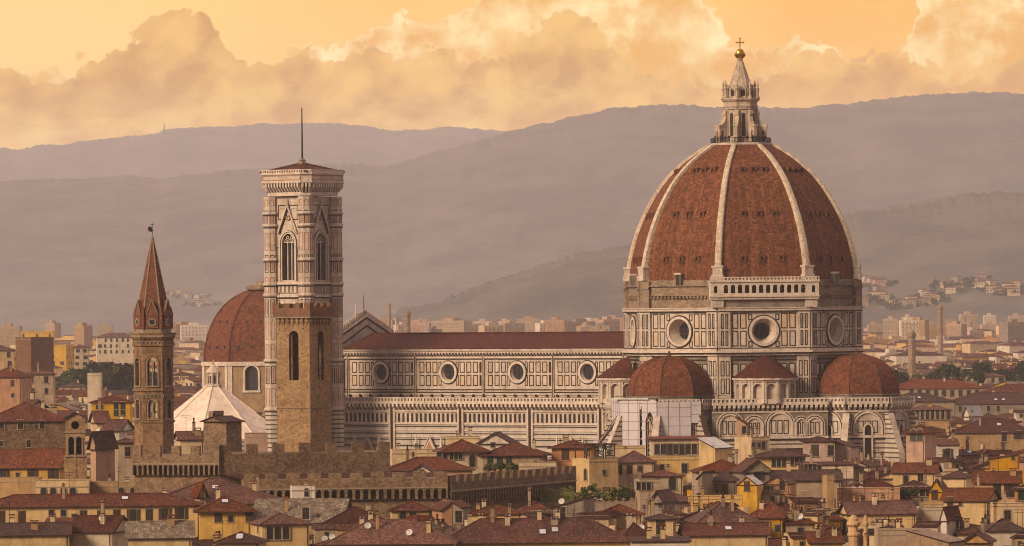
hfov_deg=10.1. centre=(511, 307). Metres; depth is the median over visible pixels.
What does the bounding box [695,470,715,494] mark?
house
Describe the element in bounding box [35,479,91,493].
house
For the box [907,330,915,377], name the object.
chimney stack
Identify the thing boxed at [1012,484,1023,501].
house
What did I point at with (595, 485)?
shrub
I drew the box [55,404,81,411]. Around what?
house
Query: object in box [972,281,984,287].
villa
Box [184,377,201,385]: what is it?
house
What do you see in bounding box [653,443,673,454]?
window
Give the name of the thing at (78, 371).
tree
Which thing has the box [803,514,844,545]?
house
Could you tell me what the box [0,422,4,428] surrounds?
window
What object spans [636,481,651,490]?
window
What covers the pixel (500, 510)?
house
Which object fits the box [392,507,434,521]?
house
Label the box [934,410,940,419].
window
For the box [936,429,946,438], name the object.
house
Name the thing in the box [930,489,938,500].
window
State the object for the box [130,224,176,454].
spire tower
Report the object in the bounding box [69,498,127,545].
house
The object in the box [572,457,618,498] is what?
house
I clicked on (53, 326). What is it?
apartment block
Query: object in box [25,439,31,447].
window
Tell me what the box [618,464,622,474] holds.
window
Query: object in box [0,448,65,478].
house
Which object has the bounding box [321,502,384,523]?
house
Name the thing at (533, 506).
house
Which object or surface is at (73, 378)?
tree
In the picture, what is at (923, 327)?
apartment block
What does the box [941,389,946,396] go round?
window
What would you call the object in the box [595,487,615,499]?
house
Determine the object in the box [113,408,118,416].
window
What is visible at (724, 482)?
house
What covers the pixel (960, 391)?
window
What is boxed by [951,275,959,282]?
villa
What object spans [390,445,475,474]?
house
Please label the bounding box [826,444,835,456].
window
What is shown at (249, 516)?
window
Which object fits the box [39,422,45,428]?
window
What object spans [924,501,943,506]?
house
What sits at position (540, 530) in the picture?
house
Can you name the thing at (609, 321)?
apartment block
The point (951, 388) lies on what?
house
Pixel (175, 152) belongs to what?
hill
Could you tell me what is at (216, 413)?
house
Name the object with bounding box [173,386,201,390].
house
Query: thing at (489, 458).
window
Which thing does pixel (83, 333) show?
apartment block
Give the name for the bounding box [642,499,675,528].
house
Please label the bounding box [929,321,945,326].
apartment block
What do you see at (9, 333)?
apartment block
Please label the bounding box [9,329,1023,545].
distant roofs
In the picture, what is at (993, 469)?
house
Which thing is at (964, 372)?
tree
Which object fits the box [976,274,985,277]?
villa
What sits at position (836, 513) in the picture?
house
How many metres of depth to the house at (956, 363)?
3041.19 m
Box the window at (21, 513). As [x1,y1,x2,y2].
[17,510,25,521]
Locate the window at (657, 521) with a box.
[655,520,665,534]
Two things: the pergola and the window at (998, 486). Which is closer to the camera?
the window at (998, 486)
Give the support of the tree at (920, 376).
on the ground
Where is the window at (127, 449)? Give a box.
[124,446,131,456]
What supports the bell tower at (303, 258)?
on the ground
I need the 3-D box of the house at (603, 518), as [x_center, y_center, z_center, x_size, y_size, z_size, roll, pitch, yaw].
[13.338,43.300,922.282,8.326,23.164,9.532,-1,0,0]
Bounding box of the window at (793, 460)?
[789,458,803,465]
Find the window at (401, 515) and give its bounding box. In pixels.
[398,512,406,518]
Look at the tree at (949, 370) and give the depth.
2460.76 m
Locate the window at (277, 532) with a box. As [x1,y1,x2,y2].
[265,525,290,540]
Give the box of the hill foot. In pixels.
[382,244,884,330]
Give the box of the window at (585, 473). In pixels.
[583,468,587,480]
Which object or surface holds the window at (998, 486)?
in the house at (1002, 481)
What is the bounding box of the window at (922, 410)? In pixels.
[919,409,925,419]
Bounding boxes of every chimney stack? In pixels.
[387,303,390,327]
[404,310,410,332]
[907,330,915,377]
[937,304,942,353]
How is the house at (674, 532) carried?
on the ground
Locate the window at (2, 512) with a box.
[0,510,5,521]
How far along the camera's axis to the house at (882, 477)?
1152.44 m
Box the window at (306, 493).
[304,488,309,496]
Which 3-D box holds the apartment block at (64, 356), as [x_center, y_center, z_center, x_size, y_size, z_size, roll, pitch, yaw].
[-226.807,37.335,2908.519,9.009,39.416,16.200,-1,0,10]
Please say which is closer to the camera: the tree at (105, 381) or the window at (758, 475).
the window at (758, 475)
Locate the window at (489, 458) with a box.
[487,456,492,464]
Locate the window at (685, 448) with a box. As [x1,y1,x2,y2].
[678,443,697,454]
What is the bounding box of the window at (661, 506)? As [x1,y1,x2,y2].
[657,501,663,508]
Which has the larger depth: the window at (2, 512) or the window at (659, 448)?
the window at (659, 448)
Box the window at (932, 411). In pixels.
[929,410,935,419]
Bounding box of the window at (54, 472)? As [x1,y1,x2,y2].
[48,469,58,478]
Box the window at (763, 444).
[761,441,765,448]
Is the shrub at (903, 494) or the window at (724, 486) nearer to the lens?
the window at (724, 486)
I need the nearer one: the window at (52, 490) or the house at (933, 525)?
the house at (933, 525)
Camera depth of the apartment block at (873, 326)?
6200.92 m
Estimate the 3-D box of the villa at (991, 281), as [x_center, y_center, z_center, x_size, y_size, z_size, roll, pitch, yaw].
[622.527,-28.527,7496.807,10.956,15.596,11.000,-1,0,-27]
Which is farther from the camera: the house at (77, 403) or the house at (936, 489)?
the house at (77, 403)
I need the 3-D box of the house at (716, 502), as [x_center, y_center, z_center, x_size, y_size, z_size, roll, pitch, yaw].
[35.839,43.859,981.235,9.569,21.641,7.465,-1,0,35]
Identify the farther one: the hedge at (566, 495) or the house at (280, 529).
the hedge at (566, 495)
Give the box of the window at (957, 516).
[956,514,959,528]
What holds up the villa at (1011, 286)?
on the hill at (912, 249)
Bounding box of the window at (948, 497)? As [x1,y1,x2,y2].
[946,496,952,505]
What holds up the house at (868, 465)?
on the ground
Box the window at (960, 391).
[958,389,962,396]
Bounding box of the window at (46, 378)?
[43,376,48,383]
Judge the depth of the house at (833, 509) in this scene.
1028.50 m
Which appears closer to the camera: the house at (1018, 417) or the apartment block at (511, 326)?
the house at (1018, 417)
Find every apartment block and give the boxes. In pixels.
[0,323,22,346]
[0,345,15,369]
[15,337,53,372]
[20,330,54,343]
[45,321,60,337]
[54,342,73,370]
[74,323,92,348]
[74,343,89,368]
[95,330,133,364]
[98,323,112,335]
[132,323,175,346]
[176,322,188,336]
[180,322,208,341]
[379,317,403,324]
[391,318,404,328]
[393,322,404,332]
[410,319,431,325]
[410,320,430,331]
[410,322,421,332]
[431,326,441,331]
[432,318,470,331]
[471,321,480,331]
[473,319,493,324]
[478,322,503,331]
[499,320,524,331]
[517,316,540,331]
[535,320,544,331]
[545,317,566,331]
[567,319,595,331]
[580,322,594,331]
[581,324,590,331]
[588,323,611,330]
[589,326,607,330]
[595,316,619,330]
[613,315,623,330]
[867,322,882,331]
[883,316,898,337]
[899,317,918,338]
[901,314,913,319]
[915,317,928,339]
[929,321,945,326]
[929,325,945,338]
[946,321,966,336]
[959,311,977,328]
[960,318,971,326]
[967,327,984,337]
[979,322,997,330]
[983,313,995,323]
[999,319,1023,341]
[1008,313,1023,321]
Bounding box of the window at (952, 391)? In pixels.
[950,389,954,396]
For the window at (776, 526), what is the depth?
970.10 m
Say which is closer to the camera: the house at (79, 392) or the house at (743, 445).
the house at (743, 445)
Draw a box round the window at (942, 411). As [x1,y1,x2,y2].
[939,410,945,419]
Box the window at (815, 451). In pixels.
[810,444,819,456]
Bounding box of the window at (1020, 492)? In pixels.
[1017,487,1023,500]
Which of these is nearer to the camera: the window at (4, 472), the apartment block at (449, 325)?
the window at (4, 472)
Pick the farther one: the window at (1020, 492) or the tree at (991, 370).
the tree at (991, 370)
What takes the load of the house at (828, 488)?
on the ground
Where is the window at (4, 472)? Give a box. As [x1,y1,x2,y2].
[1,469,8,476]
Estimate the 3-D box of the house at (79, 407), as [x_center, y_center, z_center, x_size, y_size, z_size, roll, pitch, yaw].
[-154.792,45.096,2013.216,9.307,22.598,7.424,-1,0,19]
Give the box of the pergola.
[573,442,616,458]
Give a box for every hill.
[0,122,503,180]
[843,191,1023,325]
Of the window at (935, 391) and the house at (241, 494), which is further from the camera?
the window at (935, 391)
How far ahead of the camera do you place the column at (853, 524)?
929.32 m
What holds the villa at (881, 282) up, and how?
on the hill at (912, 249)
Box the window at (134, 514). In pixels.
[127,509,139,520]
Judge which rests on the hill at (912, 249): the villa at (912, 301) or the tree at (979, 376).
the villa at (912, 301)
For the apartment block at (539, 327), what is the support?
on the ground
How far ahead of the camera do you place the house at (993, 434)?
1480.56 m
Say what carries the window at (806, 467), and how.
in the house at (844, 465)
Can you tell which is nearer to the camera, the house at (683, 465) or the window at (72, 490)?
the window at (72, 490)
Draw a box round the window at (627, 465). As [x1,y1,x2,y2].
[626,464,632,474]
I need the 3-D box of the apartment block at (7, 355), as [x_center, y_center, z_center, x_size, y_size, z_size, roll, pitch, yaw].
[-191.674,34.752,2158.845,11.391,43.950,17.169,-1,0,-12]
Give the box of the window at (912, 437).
[909,428,916,441]
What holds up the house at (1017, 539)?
on the ground
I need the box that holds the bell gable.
[62,412,87,478]
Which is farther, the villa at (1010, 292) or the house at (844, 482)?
the villa at (1010, 292)
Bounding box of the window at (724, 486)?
[720,483,728,494]
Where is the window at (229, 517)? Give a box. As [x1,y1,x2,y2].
[227,515,234,522]
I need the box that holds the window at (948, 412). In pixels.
[944,410,951,419]
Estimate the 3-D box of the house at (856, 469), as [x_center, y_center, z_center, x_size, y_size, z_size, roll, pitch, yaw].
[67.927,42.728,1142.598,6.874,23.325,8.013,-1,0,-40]
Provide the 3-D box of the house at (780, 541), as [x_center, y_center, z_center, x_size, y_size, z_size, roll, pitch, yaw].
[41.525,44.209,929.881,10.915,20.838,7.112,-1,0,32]
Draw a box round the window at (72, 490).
[69,486,76,492]
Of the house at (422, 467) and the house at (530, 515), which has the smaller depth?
the house at (530, 515)
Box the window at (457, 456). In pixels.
[449,452,462,459]
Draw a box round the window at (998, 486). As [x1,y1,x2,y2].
[993,484,1001,496]
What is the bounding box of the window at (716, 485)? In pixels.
[713,482,720,493]
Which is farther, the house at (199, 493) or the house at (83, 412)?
the house at (83, 412)
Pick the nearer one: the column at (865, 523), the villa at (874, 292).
the column at (865, 523)
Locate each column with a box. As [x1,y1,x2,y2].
[847,515,860,545]
[862,515,868,545]
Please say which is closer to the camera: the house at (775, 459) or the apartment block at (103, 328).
the house at (775, 459)
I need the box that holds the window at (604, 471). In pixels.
[602,469,606,474]
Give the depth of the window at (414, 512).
944.17 m
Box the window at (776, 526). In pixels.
[774,524,781,532]
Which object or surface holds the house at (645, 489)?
on the ground
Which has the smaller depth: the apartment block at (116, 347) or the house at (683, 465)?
the house at (683, 465)
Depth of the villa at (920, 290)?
7481.30 m
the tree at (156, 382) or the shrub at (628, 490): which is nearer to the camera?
the shrub at (628, 490)
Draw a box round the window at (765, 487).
[763,485,773,489]
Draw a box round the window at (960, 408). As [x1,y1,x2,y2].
[958,406,962,411]
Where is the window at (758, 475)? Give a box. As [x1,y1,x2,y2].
[754,471,763,480]
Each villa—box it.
[185,293,191,297]
[862,275,873,282]
[862,295,867,306]
[867,291,878,296]
[872,279,886,286]
[873,285,882,291]
[879,293,889,300]
[896,299,906,307]
[905,295,917,298]
[907,298,915,308]
[918,288,927,296]
[919,298,930,305]
[924,292,935,300]
[940,281,950,288]
[946,286,955,293]
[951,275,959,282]
[955,285,966,292]
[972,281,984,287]
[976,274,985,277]
[976,278,987,281]
[986,279,995,285]
[986,285,999,292]
[996,287,1007,293]
[1002,282,1013,286]
[1005,285,1017,287]
[1007,288,1019,295]
[1012,280,1021,288]
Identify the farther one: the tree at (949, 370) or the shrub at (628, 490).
the tree at (949, 370)
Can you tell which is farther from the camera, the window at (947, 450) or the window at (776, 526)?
the window at (947, 450)
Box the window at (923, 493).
[913,486,930,496]
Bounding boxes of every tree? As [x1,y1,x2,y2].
[55,374,84,389]
[60,369,99,382]
[67,368,96,384]
[82,362,114,377]
[102,375,115,389]
[108,362,133,393]
[150,372,157,384]
[893,370,902,383]
[898,371,909,381]
[898,372,908,382]
[917,374,933,378]
[933,367,941,378]
[937,363,961,379]
[960,368,969,377]
[966,370,986,383]
[968,361,990,373]
[979,361,994,372]
[997,368,1014,379]
[1013,360,1023,381]
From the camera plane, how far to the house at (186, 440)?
1150.85 m
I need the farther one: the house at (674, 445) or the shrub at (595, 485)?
the house at (674, 445)
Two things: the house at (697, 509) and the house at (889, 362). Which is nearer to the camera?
the house at (697, 509)
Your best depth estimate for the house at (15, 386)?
1600.52 m
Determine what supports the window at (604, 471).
in the house at (601, 472)
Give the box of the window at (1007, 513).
[1003,509,1012,521]
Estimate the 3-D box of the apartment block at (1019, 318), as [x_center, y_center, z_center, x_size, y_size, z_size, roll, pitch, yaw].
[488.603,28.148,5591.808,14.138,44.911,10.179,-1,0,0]
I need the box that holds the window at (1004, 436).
[1000,431,1007,441]
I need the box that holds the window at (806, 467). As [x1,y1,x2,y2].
[803,463,817,468]
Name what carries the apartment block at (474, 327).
on the ground
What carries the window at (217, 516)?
in the house at (237, 515)
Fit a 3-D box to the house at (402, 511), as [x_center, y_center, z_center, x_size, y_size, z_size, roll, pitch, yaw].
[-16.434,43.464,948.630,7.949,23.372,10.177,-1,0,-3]
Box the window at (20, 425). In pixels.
[16,419,24,429]
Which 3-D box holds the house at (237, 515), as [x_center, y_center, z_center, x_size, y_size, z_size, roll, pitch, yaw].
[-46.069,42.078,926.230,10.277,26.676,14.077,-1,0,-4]
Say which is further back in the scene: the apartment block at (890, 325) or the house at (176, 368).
the apartment block at (890, 325)
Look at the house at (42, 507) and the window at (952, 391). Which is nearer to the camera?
the house at (42, 507)
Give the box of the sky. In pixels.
[0,0,1023,149]
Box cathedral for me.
[343,38,920,463]
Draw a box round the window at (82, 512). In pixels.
[80,509,87,514]
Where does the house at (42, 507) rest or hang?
on the ground
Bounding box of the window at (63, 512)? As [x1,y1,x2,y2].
[60,509,66,516]
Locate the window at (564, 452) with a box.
[560,449,569,460]
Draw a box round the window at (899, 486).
[899,486,918,496]
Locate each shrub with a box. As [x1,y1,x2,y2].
[483,464,492,471]
[490,463,498,471]
[496,463,504,470]
[505,463,512,470]
[510,462,518,469]
[575,490,583,499]
[580,485,593,496]
[587,483,596,501]
[593,488,605,501]
[599,491,612,500]
[609,487,618,500]
[614,486,625,500]
[621,486,631,500]
[626,489,634,500]
[900,489,907,497]
[906,489,911,497]
[911,489,919,497]
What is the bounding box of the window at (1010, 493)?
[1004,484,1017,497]
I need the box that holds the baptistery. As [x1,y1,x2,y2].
[174,360,264,451]
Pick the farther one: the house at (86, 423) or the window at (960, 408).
the window at (960, 408)
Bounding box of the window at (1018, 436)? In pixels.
[1013,430,1023,439]
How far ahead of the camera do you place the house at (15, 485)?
1012.19 m
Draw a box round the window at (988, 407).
[986,405,990,411]
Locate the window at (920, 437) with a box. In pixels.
[917,428,923,441]
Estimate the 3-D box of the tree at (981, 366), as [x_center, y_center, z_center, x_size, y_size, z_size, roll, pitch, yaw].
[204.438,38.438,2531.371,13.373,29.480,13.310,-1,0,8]
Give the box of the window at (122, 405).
[120,401,125,409]
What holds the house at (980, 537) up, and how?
on the ground
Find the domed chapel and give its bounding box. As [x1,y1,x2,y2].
[201,280,264,417]
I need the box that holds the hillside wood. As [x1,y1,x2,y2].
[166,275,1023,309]
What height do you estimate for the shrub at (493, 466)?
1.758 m
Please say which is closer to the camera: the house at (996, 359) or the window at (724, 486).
the window at (724, 486)
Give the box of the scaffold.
[593,395,725,456]
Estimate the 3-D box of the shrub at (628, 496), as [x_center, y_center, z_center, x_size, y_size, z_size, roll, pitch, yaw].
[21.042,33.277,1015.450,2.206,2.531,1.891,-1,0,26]
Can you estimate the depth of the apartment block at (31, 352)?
2052.59 m
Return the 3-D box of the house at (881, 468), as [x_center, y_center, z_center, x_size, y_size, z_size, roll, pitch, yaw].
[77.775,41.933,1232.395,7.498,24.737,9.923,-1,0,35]
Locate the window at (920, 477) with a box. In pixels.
[917,474,923,481]
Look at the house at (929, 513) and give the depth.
990.17 m
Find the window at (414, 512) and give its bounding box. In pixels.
[408,511,417,515]
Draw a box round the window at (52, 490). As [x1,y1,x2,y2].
[49,486,56,493]
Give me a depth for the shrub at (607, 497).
1013.63 m
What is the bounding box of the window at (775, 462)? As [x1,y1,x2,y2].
[771,458,786,466]
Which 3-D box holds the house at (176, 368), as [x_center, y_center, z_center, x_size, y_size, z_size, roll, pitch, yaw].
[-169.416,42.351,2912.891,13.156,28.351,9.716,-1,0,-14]
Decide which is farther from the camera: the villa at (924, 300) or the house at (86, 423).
the villa at (924, 300)
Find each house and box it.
[0,358,33,411]
[0,400,64,448]
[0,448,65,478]
[0,467,203,536]
[0,477,41,497]
[0,497,71,545]
[26,389,48,408]
[27,361,56,410]
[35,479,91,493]
[44,514,73,521]
[55,387,70,399]
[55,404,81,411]
[57,412,71,415]
[58,379,86,389]
[60,400,87,409]
[61,410,87,414]
[64,415,87,428]
[68,404,84,409]
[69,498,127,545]
[71,390,87,394]
[77,392,113,403]
[86,428,118,480]
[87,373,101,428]
[88,398,110,430]
[89,387,133,424]
[90,473,133,492]
[100,414,133,439]
[105,386,129,394]
[113,395,133,398]
[115,432,133,480]
[121,383,153,394]
[125,505,194,545]
[166,472,281,506]
[173,364,183,373]
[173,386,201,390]
[174,393,187,402]
[174,415,203,453]
[175,377,184,385]
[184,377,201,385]
[190,482,209,503]
[192,486,257,539]
[192,541,207,545]
[200,415,245,451]
[209,411,223,417]
[211,517,228,545]
[213,531,269,545]
[244,432,267,451]
[247,512,313,545]
[253,482,351,535]
[290,480,314,497]
[309,509,337,545]
[314,515,359,545]
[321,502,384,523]
[322,491,459,545]
[387,500,431,518]
[390,433,435,465]
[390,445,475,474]
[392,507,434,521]
[408,463,434,472]
[420,514,454,532]
[430,499,453,525]
[432,439,491,473]
[436,521,465,533]
[445,427,479,444]
[448,493,629,545]
[450,500,471,529]
[464,511,496,525]
[470,477,526,519]
[475,431,519,449]
[477,439,551,471]
[518,462,556,469]
[518,487,552,516]
[519,501,547,517]
[538,500,637,510]
[547,434,597,465]
[551,496,596,516]
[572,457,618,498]
[577,512,610,526]
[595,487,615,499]
[595,511,622,531]
[600,492,645,528]
[615,445,644,456]
[618,446,656,491]
[619,504,646,536]
[628,525,691,545]
[634,466,659,516]
[635,464,685,494]
[635,512,679,535]
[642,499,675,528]
[644,496,676,535]
[646,436,706,455]
[647,456,698,482]
[648,489,678,522]
[673,473,687,511]
[677,509,771,545]
[680,486,706,522]
[683,485,691,496]
[683,485,762,522]
[688,486,742,511]
[689,445,738,494]
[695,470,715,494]
[697,437,733,466]
[705,501,738,507]
[712,470,739,494]
[730,446,774,483]
[735,416,748,436]
[735,425,769,463]
[736,474,763,513]
[748,448,809,469]
[750,486,792,537]
[754,517,789,545]
[762,489,792,510]
[763,474,796,502]
[771,457,843,497]
[782,495,815,532]
[786,448,802,452]
[787,492,820,512]
[787,529,805,545]
[795,449,854,478]
[800,436,837,461]
[803,502,844,532]
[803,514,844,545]
[805,498,845,530]
[816,472,835,507]
[820,508,838,512]
[822,475,834,507]
[831,483,856,516]
[835,440,860,464]
[835,466,853,485]
[836,486,899,507]
[837,475,918,535]
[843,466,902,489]
[843,529,873,545]
[844,457,874,477]
[848,521,875,532]
[853,464,864,480]
[857,441,881,471]
[859,484,884,500]
[864,515,902,545]
[867,450,890,471]
[873,460,905,466]
[873,464,892,484]
[874,528,917,545]
[883,356,894,365]
[890,457,942,485]
[897,469,930,505]
[899,376,987,398]
[900,386,956,415]
[900,416,940,461]
[906,528,965,545]
[907,361,928,368]
[911,401,952,428]
[912,521,941,531]
[916,366,928,371]
[916,369,934,374]
[916,497,942,530]
[921,422,940,428]
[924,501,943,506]
[925,451,953,475]
[927,474,946,500]
[933,457,958,470]
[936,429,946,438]
[936,429,959,458]
[939,473,1001,524]
[939,505,961,536]
[942,447,980,474]
[942,470,972,486]
[945,426,958,437]
[947,414,1023,450]
[949,360,972,366]
[950,420,972,428]
[952,388,1023,417]
[953,503,992,537]
[959,437,979,459]
[960,457,978,465]
[961,405,983,421]
[963,381,977,384]
[965,517,996,545]
[966,370,1006,383]
[969,443,998,470]
[972,468,1022,501]
[973,457,998,486]
[977,502,1023,545]
[978,384,1023,393]
[981,413,1002,418]
[984,443,1014,459]
[985,470,1023,484]
[988,356,1005,362]
[988,381,1017,388]
[988,453,1020,469]
[990,490,1023,527]
[996,366,1015,369]
[1000,357,1019,365]
[1004,531,1023,545]
[1006,509,1022,526]
[1008,410,1023,423]
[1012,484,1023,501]
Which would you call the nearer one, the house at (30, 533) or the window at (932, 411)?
the house at (30, 533)
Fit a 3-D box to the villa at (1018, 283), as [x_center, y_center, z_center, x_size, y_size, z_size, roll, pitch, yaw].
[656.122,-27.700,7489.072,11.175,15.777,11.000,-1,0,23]
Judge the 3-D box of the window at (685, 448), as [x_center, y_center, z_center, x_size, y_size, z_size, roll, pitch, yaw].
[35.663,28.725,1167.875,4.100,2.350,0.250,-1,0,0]
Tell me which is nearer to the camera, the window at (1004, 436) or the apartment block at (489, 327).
the window at (1004, 436)
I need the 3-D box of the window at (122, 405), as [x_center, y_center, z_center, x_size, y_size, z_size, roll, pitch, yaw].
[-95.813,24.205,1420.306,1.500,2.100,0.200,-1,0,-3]
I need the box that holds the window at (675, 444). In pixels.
[672,443,682,454]
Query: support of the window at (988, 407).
in the house at (993, 402)
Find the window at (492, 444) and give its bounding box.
[490,442,495,447]
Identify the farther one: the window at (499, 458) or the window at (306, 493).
the window at (499, 458)
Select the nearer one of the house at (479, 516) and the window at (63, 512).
the house at (479, 516)
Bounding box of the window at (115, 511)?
[112,509,120,514]
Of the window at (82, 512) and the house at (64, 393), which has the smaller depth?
the window at (82, 512)
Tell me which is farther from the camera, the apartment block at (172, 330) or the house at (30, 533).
the apartment block at (172, 330)
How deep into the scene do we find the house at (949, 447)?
1260.00 m
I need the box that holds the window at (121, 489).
[119,486,124,492]
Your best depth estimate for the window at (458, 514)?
922.07 m
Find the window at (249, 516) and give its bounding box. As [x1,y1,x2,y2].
[245,512,252,522]
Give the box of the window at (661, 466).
[659,464,664,469]
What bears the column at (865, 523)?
on the ground
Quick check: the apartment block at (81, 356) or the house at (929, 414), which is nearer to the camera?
the house at (929, 414)
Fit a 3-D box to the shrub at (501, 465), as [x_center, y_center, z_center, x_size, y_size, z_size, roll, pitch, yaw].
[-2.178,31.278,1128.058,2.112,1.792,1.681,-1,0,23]
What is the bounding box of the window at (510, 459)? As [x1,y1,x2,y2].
[506,456,511,463]
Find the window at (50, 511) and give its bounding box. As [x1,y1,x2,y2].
[48,509,54,516]
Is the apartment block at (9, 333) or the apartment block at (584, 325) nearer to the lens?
the apartment block at (9, 333)
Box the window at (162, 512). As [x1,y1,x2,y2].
[158,508,171,520]
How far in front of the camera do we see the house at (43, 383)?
1750.46 m
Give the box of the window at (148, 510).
[145,508,153,520]
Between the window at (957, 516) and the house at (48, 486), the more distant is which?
the house at (48, 486)
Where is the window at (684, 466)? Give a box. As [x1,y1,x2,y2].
[681,462,688,473]
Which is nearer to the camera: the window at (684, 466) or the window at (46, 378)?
the window at (684, 466)
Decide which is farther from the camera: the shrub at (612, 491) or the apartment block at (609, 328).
the apartment block at (609, 328)
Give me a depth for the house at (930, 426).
1550.05 m
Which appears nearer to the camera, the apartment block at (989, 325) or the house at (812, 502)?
the house at (812, 502)
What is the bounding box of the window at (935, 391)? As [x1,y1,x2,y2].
[933,389,938,395]
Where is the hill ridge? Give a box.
[0,91,1023,335]
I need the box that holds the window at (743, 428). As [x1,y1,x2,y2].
[741,426,746,433]
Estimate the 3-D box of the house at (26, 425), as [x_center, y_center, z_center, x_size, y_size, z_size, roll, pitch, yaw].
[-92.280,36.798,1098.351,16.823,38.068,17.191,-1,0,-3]
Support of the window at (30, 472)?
in the house at (45, 463)
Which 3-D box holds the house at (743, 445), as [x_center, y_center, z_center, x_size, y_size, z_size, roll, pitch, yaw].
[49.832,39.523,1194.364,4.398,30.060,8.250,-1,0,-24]
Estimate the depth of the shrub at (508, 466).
1127.58 m
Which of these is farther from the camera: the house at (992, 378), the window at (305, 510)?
the house at (992, 378)
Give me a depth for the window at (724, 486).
1062.07 m
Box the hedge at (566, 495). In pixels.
[538,486,574,501]
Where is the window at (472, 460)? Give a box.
[468,454,476,467]
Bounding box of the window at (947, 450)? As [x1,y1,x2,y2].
[943,448,952,457]
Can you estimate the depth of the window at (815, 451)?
1165.04 m
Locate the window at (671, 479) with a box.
[668,477,676,490]
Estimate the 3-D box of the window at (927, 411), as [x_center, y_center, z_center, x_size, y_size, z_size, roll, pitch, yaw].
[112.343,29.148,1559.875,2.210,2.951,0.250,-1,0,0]
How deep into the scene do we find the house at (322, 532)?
921.60 m
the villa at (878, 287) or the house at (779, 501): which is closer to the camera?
the house at (779, 501)
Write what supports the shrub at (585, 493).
on the house at (602, 505)
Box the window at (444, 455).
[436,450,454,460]
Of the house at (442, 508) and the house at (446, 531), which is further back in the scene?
the house at (442, 508)
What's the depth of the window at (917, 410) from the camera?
1560.09 m
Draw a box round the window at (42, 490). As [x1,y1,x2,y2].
[40,486,46,493]
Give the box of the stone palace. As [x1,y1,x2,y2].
[132,290,576,529]
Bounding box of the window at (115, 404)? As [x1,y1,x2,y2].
[113,401,118,409]
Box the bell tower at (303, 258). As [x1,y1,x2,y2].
[260,107,344,450]
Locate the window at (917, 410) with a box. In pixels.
[914,409,920,419]
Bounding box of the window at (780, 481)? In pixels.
[779,480,786,490]
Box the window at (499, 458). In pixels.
[496,456,502,463]
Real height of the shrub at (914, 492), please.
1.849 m
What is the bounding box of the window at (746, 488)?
[743,481,749,491]
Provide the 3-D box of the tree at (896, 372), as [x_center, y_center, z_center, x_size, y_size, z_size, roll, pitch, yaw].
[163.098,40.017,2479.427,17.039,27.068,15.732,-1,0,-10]
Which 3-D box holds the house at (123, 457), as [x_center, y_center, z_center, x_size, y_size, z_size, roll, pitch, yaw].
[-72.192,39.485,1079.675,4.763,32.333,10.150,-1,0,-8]
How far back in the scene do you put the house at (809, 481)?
1096.51 m
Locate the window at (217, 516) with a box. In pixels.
[213,509,221,522]
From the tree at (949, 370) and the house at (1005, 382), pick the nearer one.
the house at (1005, 382)
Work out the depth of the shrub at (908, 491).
1075.72 m
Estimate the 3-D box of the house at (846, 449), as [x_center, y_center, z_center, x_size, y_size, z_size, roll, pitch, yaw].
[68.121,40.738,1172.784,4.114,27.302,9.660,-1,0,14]
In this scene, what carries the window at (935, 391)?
in the house at (951, 388)
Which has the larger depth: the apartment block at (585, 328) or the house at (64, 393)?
the apartment block at (585, 328)
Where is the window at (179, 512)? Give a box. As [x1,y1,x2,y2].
[174,507,187,519]
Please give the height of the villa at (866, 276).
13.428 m
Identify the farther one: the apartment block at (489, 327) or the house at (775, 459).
the apartment block at (489, 327)
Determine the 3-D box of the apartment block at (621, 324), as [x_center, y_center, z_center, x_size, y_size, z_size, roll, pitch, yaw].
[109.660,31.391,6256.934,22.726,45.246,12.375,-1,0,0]
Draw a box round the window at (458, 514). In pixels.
[453,510,463,523]
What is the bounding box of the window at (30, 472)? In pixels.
[27,469,37,476]
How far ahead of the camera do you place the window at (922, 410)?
1560.09 m
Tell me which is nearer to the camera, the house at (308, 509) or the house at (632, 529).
the house at (632, 529)
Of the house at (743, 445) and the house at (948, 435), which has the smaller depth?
the house at (743, 445)
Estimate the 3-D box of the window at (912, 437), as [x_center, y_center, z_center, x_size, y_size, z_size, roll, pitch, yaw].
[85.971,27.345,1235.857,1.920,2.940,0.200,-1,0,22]
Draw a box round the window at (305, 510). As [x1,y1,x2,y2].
[301,506,310,519]
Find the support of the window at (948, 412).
in the house at (929, 414)
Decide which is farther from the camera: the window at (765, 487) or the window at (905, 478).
the window at (905, 478)
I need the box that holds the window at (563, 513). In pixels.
[556,506,566,516]
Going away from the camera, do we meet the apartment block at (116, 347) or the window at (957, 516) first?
the window at (957, 516)
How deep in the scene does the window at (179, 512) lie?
931.34 m
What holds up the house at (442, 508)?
on the ground
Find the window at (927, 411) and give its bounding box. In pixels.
[924,409,930,419]
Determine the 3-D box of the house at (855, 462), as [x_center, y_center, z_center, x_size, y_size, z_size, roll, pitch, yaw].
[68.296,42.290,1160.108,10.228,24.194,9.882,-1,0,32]
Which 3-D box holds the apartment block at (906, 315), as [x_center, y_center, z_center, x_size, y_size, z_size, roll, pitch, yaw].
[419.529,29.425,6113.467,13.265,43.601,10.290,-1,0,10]
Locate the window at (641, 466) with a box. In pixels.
[637,465,642,473]
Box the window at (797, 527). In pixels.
[796,526,804,531]
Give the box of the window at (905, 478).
[902,475,908,483]

